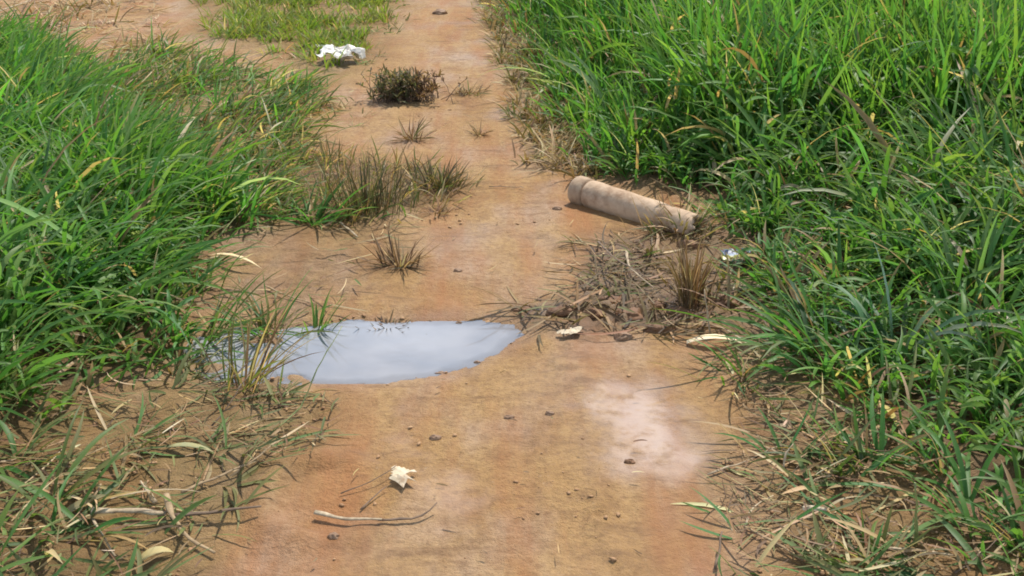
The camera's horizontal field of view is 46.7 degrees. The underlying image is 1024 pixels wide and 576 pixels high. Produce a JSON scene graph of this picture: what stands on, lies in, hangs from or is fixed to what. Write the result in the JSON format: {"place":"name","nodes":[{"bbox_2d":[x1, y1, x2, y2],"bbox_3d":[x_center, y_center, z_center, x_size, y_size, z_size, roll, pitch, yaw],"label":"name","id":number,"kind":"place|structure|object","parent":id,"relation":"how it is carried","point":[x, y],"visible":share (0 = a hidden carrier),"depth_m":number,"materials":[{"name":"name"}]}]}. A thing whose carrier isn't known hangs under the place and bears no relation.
{"place":"outdoors","nodes":[
{"label":"outdoors","id":0,"kind":"place"},
{"bbox_2d":[0,0,1023,575],"bbox_3d":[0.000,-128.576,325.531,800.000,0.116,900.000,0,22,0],"label":"ground","id":1,"kind":"structure","parent":0,"point":[484,458],"depth_m":3.22,"materials":[{"name":"brown soil"}]},
{"bbox_2d":[0,0,30,11],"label":"twig","id":2,"kind":"object","parent":1,"relation":"on","point":[13,6],"visible":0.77,"depth_m":9.63,"materials":[{"name":"beige wood"}]},
{"bbox_2d":[85,483,101,508],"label":"twig","id":3,"kind":"object","parent":1,"relation":"on","point":[97,490],"visible":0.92,"depth_m":2.77,"materials":[{"name":"beige wood"}]},
{"bbox_2d":[92,518,115,556],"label":"twig","id":4,"kind":"object","parent":1,"relation":"on","point":[104,538],"visible":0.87,"depth_m":2.59,"materials":[{"name":"grey wood"}]},
{"bbox_2d":[91,507,166,515],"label":"twig","id":5,"kind":"object","parent":1,"relation":"on","point":[131,510],"visible":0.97,"depth_m":2.69,"materials":[{"name":"beige wood"}]},
{"bbox_2d":[116,271,157,337],"bbox_3d":[-1.181,0.021,3.835,0.024,0.099,0.469,2,22,6],"label":"blade of grass","id":6,"kind":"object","parent":1,"relation":"on","point":[122,325],"visible":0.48,"depth_m":3.68,"materials":[{"name":"plant"}]},
{"bbox_2d":[140,481,157,503],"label":"twig","id":7,"kind":"object","parent":1,"relation":"on","point":[150,498],"visible":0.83,"depth_m":2.75,"materials":[{"name":"beige wood"}]},
{"bbox_2d":[141,546,173,560],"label":"dead leaf","id":8,"kind":"object","parent":1,"relation":"on","point":[147,553],"visible":0.88,"depth_m":2.54,"materials":[{"name":"beige plant"}]},
{"bbox_2d":[132,306,184,321],"bbox_3d":[-1.117,0.083,3.744,0.168,0.044,0.026,-5,22,-12],"label":"blade of grass","id":9,"kind":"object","parent":1,"relation":"on","point":[140,314],"visible":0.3,"depth_m":3.74,"materials":[{"name":"green plant"}]},
{"bbox_2d":[163,493,215,553],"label":"twig","id":10,"kind":"object","parent":1,"relation":"on","point":[169,507],"visible":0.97,"depth_m":2.65,"materials":[{"name":"beige wood"}]},
{"bbox_2d":[166,442,212,451],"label":"dead leaf","id":11,"kind":"object","parent":1,"relation":"on","point":[188,444],"visible":0.98,"depth_m":2.96,"materials":[{"name":"beige plant"}]},
{"bbox_2d":[174,505,260,516],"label":"twig","id":12,"kind":"object","parent":1,"relation":"on","point":[210,512],"visible":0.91,"depth_m":2.68,"materials":[{"name":"brown wood"}]},
{"bbox_2d":[136,266,303,379],"bbox_3d":[-0.876,0.097,3.563,0.399,0.270,0.589,8,23,20],"label":"grass sprig","id":13,"kind":"object","parent":1,"relation":"on","point":[209,336],"depth_m":3.65,"materials":[{"name":"green plant"}]},
{"bbox_2d":[180,441,277,492],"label":"twig","id":14,"kind":"object","parent":1,"relation":"on","point":[215,477],"visible":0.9,"depth_m":2.83,"materials":[{"name":"beige wood"}]},
{"bbox_2d":[211,370,250,425],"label":"stalk","id":15,"kind":"object","parent":1,"relation":"on","point":[216,420],"visible":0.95,"depth_m":3.15,"materials":[{"name":"beige plant"}]},
{"bbox_2d":[201,253,261,268],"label":"dead leaf","id":16,"kind":"object","parent":1,"relation":"on","point":[234,255],"visible":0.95,"depth_m":4.18,"materials":[{"name":"beige plant"}]},
{"bbox_2d":[216,175,267,238],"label":"stalk","id":17,"kind":"object","parent":1,"relation":"on","point":[220,234],"visible":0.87,"depth_m":4.50,"materials":[{"name":"plant"}]},
{"bbox_2d":[0,0,486,575],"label":"meadow grass","id":18,"kind":"structure","parent":1,"relation":"on","point":[128,168],"depth_m":4.42,"materials":[{"name":"green plant"}]},
{"bbox_2d":[215,337,275,392],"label":"reed","id":19,"kind":"object","parent":1,"relation":"on","point":[241,368],"visible":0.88,"depth_m":3.35,"materials":[{"name":"beige plant"}]},
{"bbox_2d":[236,355,273,390],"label":"reed","id":20,"kind":"object","parent":1,"relation":"on","point":[252,372],"visible":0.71,"depth_m":3.37,"materials":[{"name":"beige plant"}]},
{"bbox_2d":[196,286,323,393],"bbox_3d":[-0.711,0.165,3.311,0.390,0.282,0.374,0,22,0],"label":"grass sprig","id":21,"kind":"object","parent":1,"relation":"on","point":[257,376],"depth_m":3.36,"materials":[{"name":"green plant"}]},
{"bbox_2d":[201,269,334,346],"bbox_3d":[-0.767,0.072,3.696,0.382,0.193,0.472,-8,23,-18],"label":"grass sprig","id":22,"kind":"object","parent":1,"relation":"on","point":[261,322],"depth_m":3.74,"materials":[{"name":"green plant"}]},
{"bbox_2d":[265,285,314,303],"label":"twig","id":23,"kind":"object","parent":1,"relation":"on","point":[271,288],"visible":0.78,"depth_m":3.95,"materials":[{"name":"beige wood"}]},
{"bbox_2d":[189,0,405,68],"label":"short turf","id":24,"kind":"structure","parent":1,"relation":"on","point":[253,16],"depth_m":8.82,"materials":[{"name":"green plant"}]},
{"bbox_2d":[268,326,341,434],"bbox_3d":[-0.535,0.241,3.112,0.016,0.208,0.282,16,27,34],"label":"stalk","id":25,"kind":"object","parent":1,"relation":"on","point":[299,408],"visible":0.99,"depth_m":3.11,"materials":[{"name":"beige plant"}]},
{"bbox_2d":[240,174,377,229],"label":"grass sprig","id":26,"kind":"object","parent":1,"relation":"on","point":[321,217],"depth_m":4.66,"materials":[{"name":"green plant"}]},
{"bbox_2d":[298,286,350,333],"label":"grass sprig","id":27,"kind":"object","parent":1,"relation":"on","point":[315,320],"depth_m":3.75,"materials":[{"name":"green plant"}]},
{"bbox_2d":[327,532,339,538],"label":"stone","id":28,"kind":"object","parent":1,"relation":"on","point":[333,535],"visible":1,"depth_m":2.62,"materials":[{"name":"beige stone"}]},
{"bbox_2d":[315,44,365,59],"bbox_3d":[-1.103,-1.515,7.647,0.270,0.093,0.298,7,23,17],"label":"plastic bag","id":29,"kind":"object","parent":1,"relation":"on","point":[348,50],"visible":0.94,"depth_m":7.64,"materials":[{"name":"white plastic"}]},
{"bbox_2d":[314,510,381,520],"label":"twig","id":30,"kind":"object","parent":1,"relation":"on","point":[322,513],"visible":1,"depth_m":2.68,"materials":[{"name":"beige wood"}]},
{"bbox_2d":[340,222,357,236],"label":"twig","id":31,"kind":"object","parent":1,"relation":"on","point":[346,227],"visible":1,"depth_m":4.56,"materials":[{"name":"beige wood"}]},
{"bbox_2d":[183,320,524,385],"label":"puddle","id":32,"kind":"object","parent":1,"relation":"on","point":[362,354],"visible":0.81,"depth_m":3.60,"materials":[{"name":"liquid"}]},
{"bbox_2d":[291,145,425,220],"bbox_3d":[-0.630,-0.417,4.713,0.513,0.270,0.391,12,25,27],"label":"dry weed","id":33,"kind":"object","parent":1,"relation":"on","point":[378,186],"visible":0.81,"depth_m":4.73,"materials":[{"name":"brown plant"}]},
{"bbox_2d":[341,466,395,493],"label":"twig","id":34,"kind":"object","parent":1,"relation":"on","point":[367,482],"visible":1,"depth_m":2.82,"materials":[{"name":"brown wood"}]},
{"bbox_2d":[360,486,386,509],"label":"twig","id":35,"kind":"object","parent":1,"relation":"on","point":[361,508],"visible":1,"depth_m":2.77,"materials":[{"name":"brown wood"}]},
{"bbox_2d":[355,309,409,329],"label":"dry weed","id":36,"kind":"object","parent":1,"relation":"on","point":[387,321],"visible":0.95,"depth_m":3.79,"materials":[{"name":"brown plant"}]},
{"bbox_2d":[351,226,443,270],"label":"dry weed","id":37,"kind":"object","parent":1,"relation":"on","point":[395,257],"visible":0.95,"depth_m":4.22,"materials":[{"name":"brown plant"}]},
{"bbox_2d":[389,466,416,487],"bbox_3d":[-0.271,0.441,2.863,0.082,0.019,0.129,-20,29,-40],"label":"torn scrap","id":38,"kind":"object","parent":1,"relation":"on","point":[399,476],"visible":1,"depth_m":2.83,"materials":[{"name":"white paper"}]},
{"bbox_2d":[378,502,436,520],"bbox_3d":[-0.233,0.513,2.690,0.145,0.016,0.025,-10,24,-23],"label":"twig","id":39,"kind":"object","parent":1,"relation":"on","point":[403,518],"visible":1,"depth_m":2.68,"materials":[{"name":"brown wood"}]},
{"bbox_2d":[356,63,467,103],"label":"weed","id":40,"kind":"object","parent":1,"relation":"on","point":[397,86],"visible":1,"depth_m":6.58,"materials":[{"name":"brown plant"}]},
{"bbox_2d":[379,116,445,141],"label":"dry weed","id":41,"kind":"object","parent":1,"relation":"on","point":[417,134],"visible":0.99,"depth_m":5.85,"materials":[{"name":"brown plant"}]},
{"bbox_2d":[429,434,441,439],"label":"stone","id":42,"kind":"object","parent":1,"relation":"on","point":[434,437],"visible":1,"depth_m":3.05,"materials":[{"name":"beige stone"}]},
{"bbox_2d":[432,8,447,14],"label":"stone","id":43,"kind":"object","parent":1,"relation":"on","point":[439,11],"visible":0.71,"depth_m":9.50,"materials":[{"name":"beige stone"}]},
{"bbox_2d":[415,196,465,218],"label":"dry weed","id":44,"kind":"object","parent":1,"relation":"on","point":[440,210],"visible":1,"depth_m":4.79,"materials":[{"name":"brown plant"}]},
{"bbox_2d":[399,152,487,191],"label":"dry weed","id":45,"kind":"object","parent":1,"relation":"on","point":[441,178],"visible":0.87,"depth_m":5.09,"materials":[{"name":"brown plant"}]},
{"bbox_2d":[440,79,504,96],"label":"dry weed","id":46,"kind":"object","parent":1,"relation":"on","point":[468,92],"visible":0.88,"depth_m":6.82,"materials":[{"name":"brown plant"}]},
{"bbox_2d":[468,123,494,135],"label":"dry weed","id":47,"kind":"object","parent":1,"relation":"on","point":[479,133],"visible":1,"depth_m":5.94,"materials":[{"name":"brown plant"}]},
{"bbox_2d":[9,77,1008,575],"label":"mud crumbs","id":48,"kind":"object","parent":1,"relation":"on","point":[493,463],"visible":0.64,"depth_m":2.91,"materials":[{"name":"soil"}]},
{"bbox_2d":[504,415,514,418],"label":"stone","id":49,"kind":"object","parent":1,"relation":"on","point":[508,416],"visible":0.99,"depth_m":3.16,"materials":[{"name":"beige stone"}]},
{"bbox_2d":[0,0,1023,575],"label":"dry grass","id":50,"kind":"structure","parent":1,"relation":"on","point":[850,524],"depth_m":3.15,"materials":[{"name":"brown plant"}]},
{"bbox_2d":[511,306,531,311],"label":"mud clod","id":51,"kind":"object","parent":1,"relation":"on","point":[518,309],"visible":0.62,"depth_m":3.85,"materials":[{"name":"brown soil"}]},
{"bbox_2d":[545,410,554,415],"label":"stone","id":52,"kind":"object","parent":1,"relation":"on","point":[548,413],"visible":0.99,"depth_m":3.17,"materials":[{"name":"beige stone"}]},
{"bbox_2d":[552,206,561,209],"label":"stone","id":53,"kind":"object","parent":1,"relation":"on","point":[556,208],"visible":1,"depth_m":4.78,"materials":[{"name":"beige stone"}]},
{"bbox_2d":[546,305,579,316],"bbox_3d":[0.169,0.073,3.803,0.128,0.035,0.066,0,22,0],"label":"mud clod","id":54,"kind":"object","parent":1,"relation":"on","point":[564,312],"visible":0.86,"depth_m":3.78,"materials":[{"name":"brown soil"}]},
{"bbox_2d":[557,326,583,334],"bbox_3d":[0.181,0.128,3.649,0.090,0.021,0.066,-4,22,-11],"label":"torn scrap","id":55,"kind":"object","parent":1,"relation":"on","point":[577,329],"visible":1,"depth_m":3.64,"materials":[{"name":"white paper"}]},
{"bbox_2d":[590,247,598,278],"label":"twig","id":56,"kind":"object","parent":1,"relation":"on","point":[595,264],"visible":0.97,"depth_m":4.09,"materials":[{"name":"brown wood"}]},
{"bbox_2d":[585,307,605,318],"bbox_3d":[0.266,0.084,3.784,0.072,0.038,0.051,7,23,17],"label":"mud clod","id":57,"kind":"object","parent":1,"relation":"on","point":[592,310],"visible":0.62,"depth_m":3.77,"materials":[{"name":"brown soil"}]},
{"bbox_2d":[598,295,621,303],"bbox_3d":[0.321,0.046,3.914,0.119,0.038,0.065,0,22,0],"label":"mud clod","id":58,"kind":"object","parent":1,"relation":"on","point":[611,298],"visible":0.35,"depth_m":3.90,"materials":[{"name":"brown soil"}]},
{"bbox_2d":[614,332,632,340],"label":"mud clod","id":59,"kind":"object","parent":1,"relation":"on","point":[623,336],"visible":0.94,"depth_m":3.63,"materials":[{"name":"brown soil"}]},
{"bbox_2d":[615,307,643,321],"bbox_3d":[0.373,0.093,3.797,0.104,0.055,0.089,0,22,0],"label":"mud clod","id":60,"kind":"object","parent":1,"relation":"on","point":[636,315],"visible":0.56,"depth_m":3.77,"materials":[{"name":"brown soil"}]},
{"bbox_2d":[624,459,635,463],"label":"stone","id":61,"kind":"object","parent":1,"relation":"on","point":[629,461],"visible":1,"depth_m":2.94,"materials":[{"name":"brown stone"}]},
{"bbox_2d":[597,241,677,298],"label":"twig","id":62,"kind":"object","parent":1,"relation":"on","point":[603,247],"visible":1,"depth_m":3.95,"materials":[{"name":"brown wood"}]},
{"bbox_2d":[568,176,708,234],"bbox_3d":[0.493,-0.317,4.706,0.125,0.134,0.645,-20,29,-41],"label":"pipe","id":63,"kind":"object","parent":1,"relation":"on","point":[597,195],"visible":0.87,"depth_m":4.69,"materials":[{"name":"brown plastic"}]},
{"bbox_2d":[625,251,662,295],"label":"twig","id":64,"kind":"object","parent":1,"relation":"on","point":[627,259],"visible":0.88,"depth_m":4.01,"materials":[{"name":"beige wood"}]},
{"bbox_2d":[650,300,665,309],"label":"mud clod","id":65,"kind":"object","parent":1,"relation":"on","point":[657,304],"visible":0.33,"depth_m":3.84,"materials":[{"name":"brown soil"}]},
{"bbox_2d":[643,322,675,333],"bbox_3d":[0.459,0.131,3.695,0.110,0.044,0.064,0,22,0],"label":"mud clod","id":66,"kind":"object","parent":1,"relation":"on","point":[655,328],"visible":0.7,"depth_m":3.68,"materials":[{"name":"brown soil"}]},
{"bbox_2d":[666,306,694,318],"bbox_3d":[0.536,0.081,3.808,0.104,0.049,0.076,0,22,0],"label":"mud clod","id":67,"kind":"object","parent":1,"relation":"on","point":[681,309],"visible":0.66,"depth_m":3.79,"materials":[{"name":"brown soil"}]},
{"bbox_2d":[676,240,701,249],"bbox_3d":[0.661,-0.156,4.408,0.102,0.051,0.074,0,22,0],"label":"mud clod","id":68,"kind":"object","parent":1,"relation":"on","point":[694,244],"visible":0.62,"depth_m":4.39,"materials":[{"name":"brown soil"}]},
{"bbox_2d":[620,185,765,239],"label":"dry weed","id":69,"kind":"object","parent":1,"relation":"on","point":[702,213],"visible":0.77,"depth_m":4.53,"materials":[{"name":"brown plant"}]},
{"bbox_2d":[650,228,746,308],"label":"dry tussock","id":70,"kind":"object","parent":1,"relation":"on","point":[691,278],"visible":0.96,"depth_m":3.83,"materials":[{"name":"brown plant"}]},
{"bbox_2d":[704,289,710,333],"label":"stalk","id":71,"kind":"object","parent":1,"relation":"on","point":[709,328],"visible":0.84,"depth_m":3.62,"materials":[{"name":"brown plant"}]},
{"bbox_2d":[686,334,740,343],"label":"dead leaf","id":72,"kind":"object","parent":1,"relation":"on","point":[697,338],"visible":0.74,"depth_m":3.58,"materials":[{"name":"beige plant"}]},
{"bbox_2d":[714,531,722,568],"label":"twig","id":73,"kind":"object","parent":1,"relation":"on","point":[716,559],"visible":0.96,"depth_m":2.55,"materials":[{"name":"brown wood"}]},
{"bbox_2d":[652,329,796,396],"bbox_3d":[0.642,0.210,3.361,0.424,0.109,0.352,13,25,29],"label":"grass tussock","id":74,"kind":"object","parent":1,"relation":"on","point":[742,370],"depth_m":3.40,"materials":[{"name":"green plant"}]},
{"bbox_2d":[712,293,742,306],"bbox_3d":[0.703,0.043,3.862,0.110,0.048,0.082,0,22,0],"label":"mud clod","id":75,"kind":"object","parent":1,"relation":"on","point":[723,299],"visible":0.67,"depth_m":3.84,"materials":[{"name":"brown soil"}]},
{"bbox_2d":[721,248,756,266],"bbox_3d":[0.808,-0.119,4.233,0.136,0.046,0.162,0,22,0],"label":"wrapper","id":76,"kind":"object","parent":1,"relation":"on","point":[732,254],"visible":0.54,"depth_m":4.23,"materials":[{"name":"white plastic"}]},
{"bbox_2d":[707,446,776,474],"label":"twig","id":77,"kind":"object","parent":1,"relation":"on","point":[717,470],"visible":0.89,"depth_m":2.90,"materials":[{"name":"beige wood"}]},
{"bbox_2d":[731,282,762,291],"bbox_3d":[0.778,-0.001,3.941,0.095,0.041,0.082,-9,23,-21],"label":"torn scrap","id":78,"kind":"object","parent":1,"relation":"on","point":[741,284],"visible":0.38,"depth_m":3.94,"materials":[{"name":"grey paper"}]},
{"bbox_2d":[744,495,773,525],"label":"twig","id":79,"kind":"object","parent":1,"relation":"on","point":[753,508],"visible":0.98,"depth_m":2.72,"materials":[{"name":"beige wood"}]},
{"bbox_2d":[696,231,837,383],"bbox_3d":[0.729,0.055,3.511,0.455,0.286,0.584,-6,23,-14],"label":"grass tussock","id":80,"kind":"object","parent":1,"relation":"on","point":[788,324],"depth_m":3.54,"materials":[{"name":"green plant"}]},
{"bbox_2d":[744,526,802,560],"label":"twig","id":81,"kind":"object","parent":1,"relation":"on","point":[777,543],"visible":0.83,"depth_m":2.60,"materials":[{"name":"beige wood"}]},
{"bbox_2d":[783,444,792,467],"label":"twig","id":82,"kind":"object","parent":1,"relation":"on","point":[784,458],"visible":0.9,"depth_m":2.87,"materials":[{"name":"beige wood"}]},
{"bbox_2d":[801,503,827,513],"bbox_3d":[0.689,0.507,2.704,0.063,0.031,0.035,11,24,25],"label":"torn scrap","id":83,"kind":"object","parent":1,"relation":"on","point":[824,508],"visible":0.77,"depth_m":2.71,"materials":[{"name":"white paper"}]},
{"bbox_2d":[809,476,837,484],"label":"twig","id":84,"kind":"object","parent":1,"relation":"on","point":[823,476],"visible":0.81,"depth_m":2.82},
{"bbox_2d":[754,398,955,499],"bbox_3d":[0.835,0.380,2.907,0.472,0.131,0.329,4,22,10],"label":"grass tussock","id":85,"kind":"object","parent":1,"relation":"on","point":[845,437],"depth_m":2.92,"materials":[{"name":"green plant"}]},
{"bbox_2d":[803,498,965,574],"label":"grass tussock","id":86,"kind":"object","parent":1,"relation":"on","point":[884,535],"depth_m":2.57,"materials":[{"name":"green plant"}]},
{"bbox_2d":[778,239,1023,390],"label":"grass tussock","id":87,"kind":"object","parent":1,"relation":"on","point":[857,306],"depth_m":3.47,"materials":[{"name":"green plant"}]},
{"bbox_2d":[912,482,918,546],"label":"stalk","id":88,"kind":"object","parent":1,"relation":"on","point":[916,534],"visible":0.93,"depth_m":2.55,"materials":[{"name":"brown plant"}]},
{"bbox_2d":[889,547,952,555],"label":"twig","id":89,"kind":"object","parent":1,"relation":"on","point":[901,548],"visible":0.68,"depth_m":2.56,"materials":[{"name":"beige wood"}]},
{"bbox_2d":[954,532,1003,573],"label":"twig","id":90,"kind":"object","parent":1,"relation":"on","point":[956,571],"visible":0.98,"depth_m":2.53,"materials":[{"name":"brown wood"}]},
{"bbox_2d":[475,0,1023,575],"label":"tall grass","id":91,"kind":"structure","parent":0,"point":[913,110],"depth_m":4.83,"materials":[{"name":"green plant"}]}
]}

